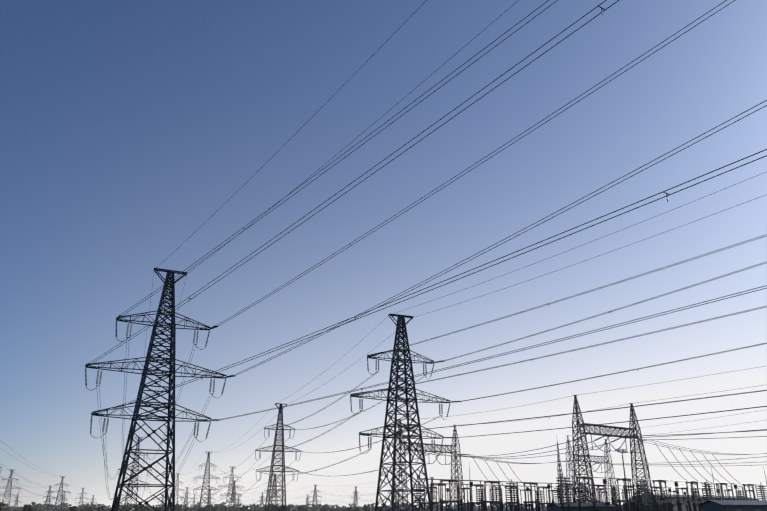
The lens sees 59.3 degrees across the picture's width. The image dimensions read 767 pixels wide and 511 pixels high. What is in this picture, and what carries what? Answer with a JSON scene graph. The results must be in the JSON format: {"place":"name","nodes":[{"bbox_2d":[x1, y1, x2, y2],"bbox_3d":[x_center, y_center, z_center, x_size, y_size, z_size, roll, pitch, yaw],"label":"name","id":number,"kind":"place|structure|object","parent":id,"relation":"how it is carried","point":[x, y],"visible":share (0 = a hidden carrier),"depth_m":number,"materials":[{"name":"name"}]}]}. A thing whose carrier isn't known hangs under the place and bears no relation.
{"place":"outdoors","nodes":[
{"label":"outdoors","id":0,"kind":"place"},
{"bbox_2d":[204,490,213,503],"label":"pylon","id":1,"kind":"object","parent":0,"point":[210,502],"visible":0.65,"depth_m":1143.86,"materials":[{"name":"metal"}]},
{"bbox_2d":[2,502,632,510],"bbox_3d":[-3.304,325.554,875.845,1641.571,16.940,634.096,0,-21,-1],"label":"trees","id":2,"kind":"object","parent":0,"point":[195,507],"visible":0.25,"depth_m":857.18,"materials":[{"name":"green plant"}]},
{"bbox_2d":[0,0,766,510],"label":"sky","id":3,"kind":"structure","parent":0,"point":[126,125],"materials":[{"name":"blue"}]},
{"label":"ground","id":4,"kind":"structure","parent":0,"visible":0},
{"bbox_2d":[1,469,20,509],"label":"pylon","id":5,"kind":"object","parent":4,"relation":"on","point":[10,477],"visible":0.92,"depth_m":693.23,"materials":[{"name":"metal"}]},
{"bbox_2d":[12,493,20,506],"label":"pylon","id":6,"kind":"object","parent":4,"relation":"on","point":[16,498],"visible":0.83,"depth_m":1127.70,"materials":[{"name":"metal"}]},
{"bbox_2d":[0,502,77,510],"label":"autumn trees","id":7,"kind":"object","parent":4,"relation":"on","point":[29,507],"visible":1,"depth_m":379.64,"materials":[{"name":"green plant"}]},
{"bbox_2d":[42,486,54,505],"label":"pylon","id":8,"kind":"object","parent":4,"relation":"on","point":[50,491],"visible":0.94,"depth_m":1056.76,"materials":[{"name":"metal"}]},
{"bbox_2d":[51,476,70,510],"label":"pylon","id":9,"kind":"object","parent":4,"relation":"on","point":[60,492],"visible":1,"depth_m":635.39,"materials":[{"name":"metal"}]},
{"bbox_2d":[74,488,88,506],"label":"pylon","id":10,"kind":"object","parent":4,"relation":"on","point":[81,498],"visible":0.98,"depth_m":947.26,"materials":[{"name":"metal"}]},
{"bbox_2d":[121,468,140,509],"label":"pylon line","id":11,"kind":"object","parent":4,"relation":"on","point":[132,489],"visible":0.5,"depth_m":657.54,"materials":[{"name":"metal"}]},
{"bbox_2d":[118,437,151,510],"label":"pylon line","id":12,"kind":"object","parent":4,"relation":"on","point":[138,470],"visible":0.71,"depth_m":382.41,"materials":[{"name":"metal"}]},
{"bbox_2d":[85,268,234,510],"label":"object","id":13,"kind":"object","parent":4,"relation":"on","point":[142,386],"visible":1,"depth_m":112.38,"materials":[{"name":"metal"}]},
{"bbox_2d":[168,473,184,508],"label":"pylon line","id":14,"kind":"object","parent":4,"relation":"on","point":[176,490],"visible":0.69,"depth_m":756.58,"materials":[{"name":"metal"}]},
{"bbox_2d":[183,487,191,507],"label":"pylon","id":15,"kind":"object","parent":4,"relation":"on","point":[186,498],"visible":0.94,"depth_m":870.06,"materials":[{"name":"metal"}]},
{"bbox_2d":[193,451,219,510],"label":"pylon line","id":16,"kind":"object","parent":4,"relation":"on","point":[209,486],"visible":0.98,"depth_m":476.33,"materials":[{"name":"metal"}]},
{"bbox_2d":[218,466,241,510],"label":"pylon","id":17,"kind":"object","parent":4,"relation":"on","point":[230,484],"visible":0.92,"depth_m":502.02,"materials":[{"name":"metal"}]},
{"bbox_2d":[225,480,241,506],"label":"pylon","id":18,"kind":"object","parent":4,"relation":"on","point":[234,494],"visible":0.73,"depth_m":889.94,"materials":[{"name":"metal"}]},
{"bbox_2d":[259,492,264,506],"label":"pylon","id":19,"kind":"object","parent":4,"relation":"on","point":[261,502],"visible":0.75,"depth_m":1225.06,"materials":[{"name":"metal"}]},
{"bbox_2d":[264,474,280,508],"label":"pylon","id":20,"kind":"object","parent":4,"relation":"on","point":[272,493],"visible":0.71,"depth_m":645.20,"materials":[{"name":"metal"}]},
{"bbox_2d":[255,403,302,510],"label":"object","id":21,"kind":"object","parent":4,"relation":"on","point":[274,445],"visible":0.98,"depth_m":252.33,"materials":[{"name":"metal"}]},
{"bbox_2d":[4,506,622,510],"bbox_3d":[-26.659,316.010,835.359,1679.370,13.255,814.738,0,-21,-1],"label":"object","id":22,"kind":"object","parent":4,"relation":"on","point":[46,508],"visible":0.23,"depth_m":691.42,"materials":[{"name":"green plant"}]},
{"bbox_2d":[308,485,321,509],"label":"pylon","id":23,"kind":"object","parent":4,"relation":"on","point":[314,500],"visible":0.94,"depth_m":883.25,"materials":[{"name":"metal"}]},
{"bbox_2d":[353,486,358,507],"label":"pylon","id":24,"kind":"object","parent":4,"relation":"on","point":[356,497],"visible":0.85,"depth_m":1038.26,"materials":[{"name":"metal"}]},
{"bbox_2d":[350,314,461,510],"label":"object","id":25,"kind":"object","parent":4,"relation":"on","point":[401,323],"visible":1,"depth_m":139.51,"materials":[{"name":"metal"}]},
{"bbox_2d":[393,420,465,510],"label":"portal","id":26,"kind":"object","parent":4,"relation":"on","point":[455,460],"visible":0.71,"depth_m":202.31,"materials":[{"name":"metal"}]},
{"bbox_2d":[428,477,437,510],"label":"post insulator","id":27,"kind":"object","parent":4,"relation":"on","point":[434,491],"visible":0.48,"depth_m":780.41,"materials":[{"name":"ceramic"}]},
{"bbox_2d":[556,434,565,496],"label":"lightning mast","id":28,"kind":"object","parent":4,"relation":"on","point":[559,465],"visible":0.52,"depth_m":269.61,"materials":[{"name":"metal"}]},
{"bbox_2d":[548,503,616,510],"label":"building","id":29,"kind":"structure","parent":4,"relation":"on","point":[584,507],"depth_m":129.59,"materials":[{"name":"grey metal"}]},
{"bbox_2d":[413,459,766,510],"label":"substation apparatus","id":30,"kind":"object","parent":4,"relation":"on","point":[645,498],"visible":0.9,"depth_m":158.29,"materials":[{"name":"metal"}]},
{"bbox_2d":[566,435,618,509],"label":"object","id":31,"kind":"object","parent":4,"relation":"on","point":[606,462],"visible":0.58,"depth_m":244.51,"materials":[{"name":"metal"}]},
{"bbox_2d":[459,439,754,510],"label":"strain bus insulators","id":32,"kind":"object","parent":4,"relation":"on","point":[646,440],"visible":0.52,"depth_m":169.91,"materials":[{"name":"ceramic"}]},
{"bbox_2d":[572,395,655,510],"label":"portal","id":33,"kind":"object","parent":4,"relation":"on","point":[576,408],"visible":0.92,"depth_m":158.10,"materials":[{"name":"metal"}]},
{"bbox_2d":[0,0,766,507],"bbox_3d":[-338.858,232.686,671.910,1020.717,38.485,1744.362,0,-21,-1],"label":"conductors","id":34,"kind":"object","parent":33,"relation":"attached to","point":[672,464],"visible":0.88,"depth_m":80.39,"materials":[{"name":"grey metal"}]},
{"bbox_2d":[189,6,750,476],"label":"bundle spacers","id":35,"kind":"object","parent":34,"relation":"attached to","point":[349,244],"visible":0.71,"depth_m":65.42,"materials":[{"name":"grey metal"}]},
{"bbox_2d":[616,449,629,510],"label":"floodlight mast","id":36,"kind":"object","parent":4,"relation":"on","point":[622,451],"visible":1,"depth_m":99.64,"materials":[{"name":"metal"}]},
{"bbox_2d":[635,494,757,510],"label":"switchgear hall","id":37,"kind":"structure","parent":4,"relation":"on","point":[683,507],"depth_m":291.06,"materials":[{"name":"grey metal"}]},
{"bbox_2d":[698,500,766,510],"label":"building","id":38,"kind":"structure","parent":4,"relation":"on","point":[734,505],"depth_m":107.07,"materials":[{"name":"blue metal"}]}
]}

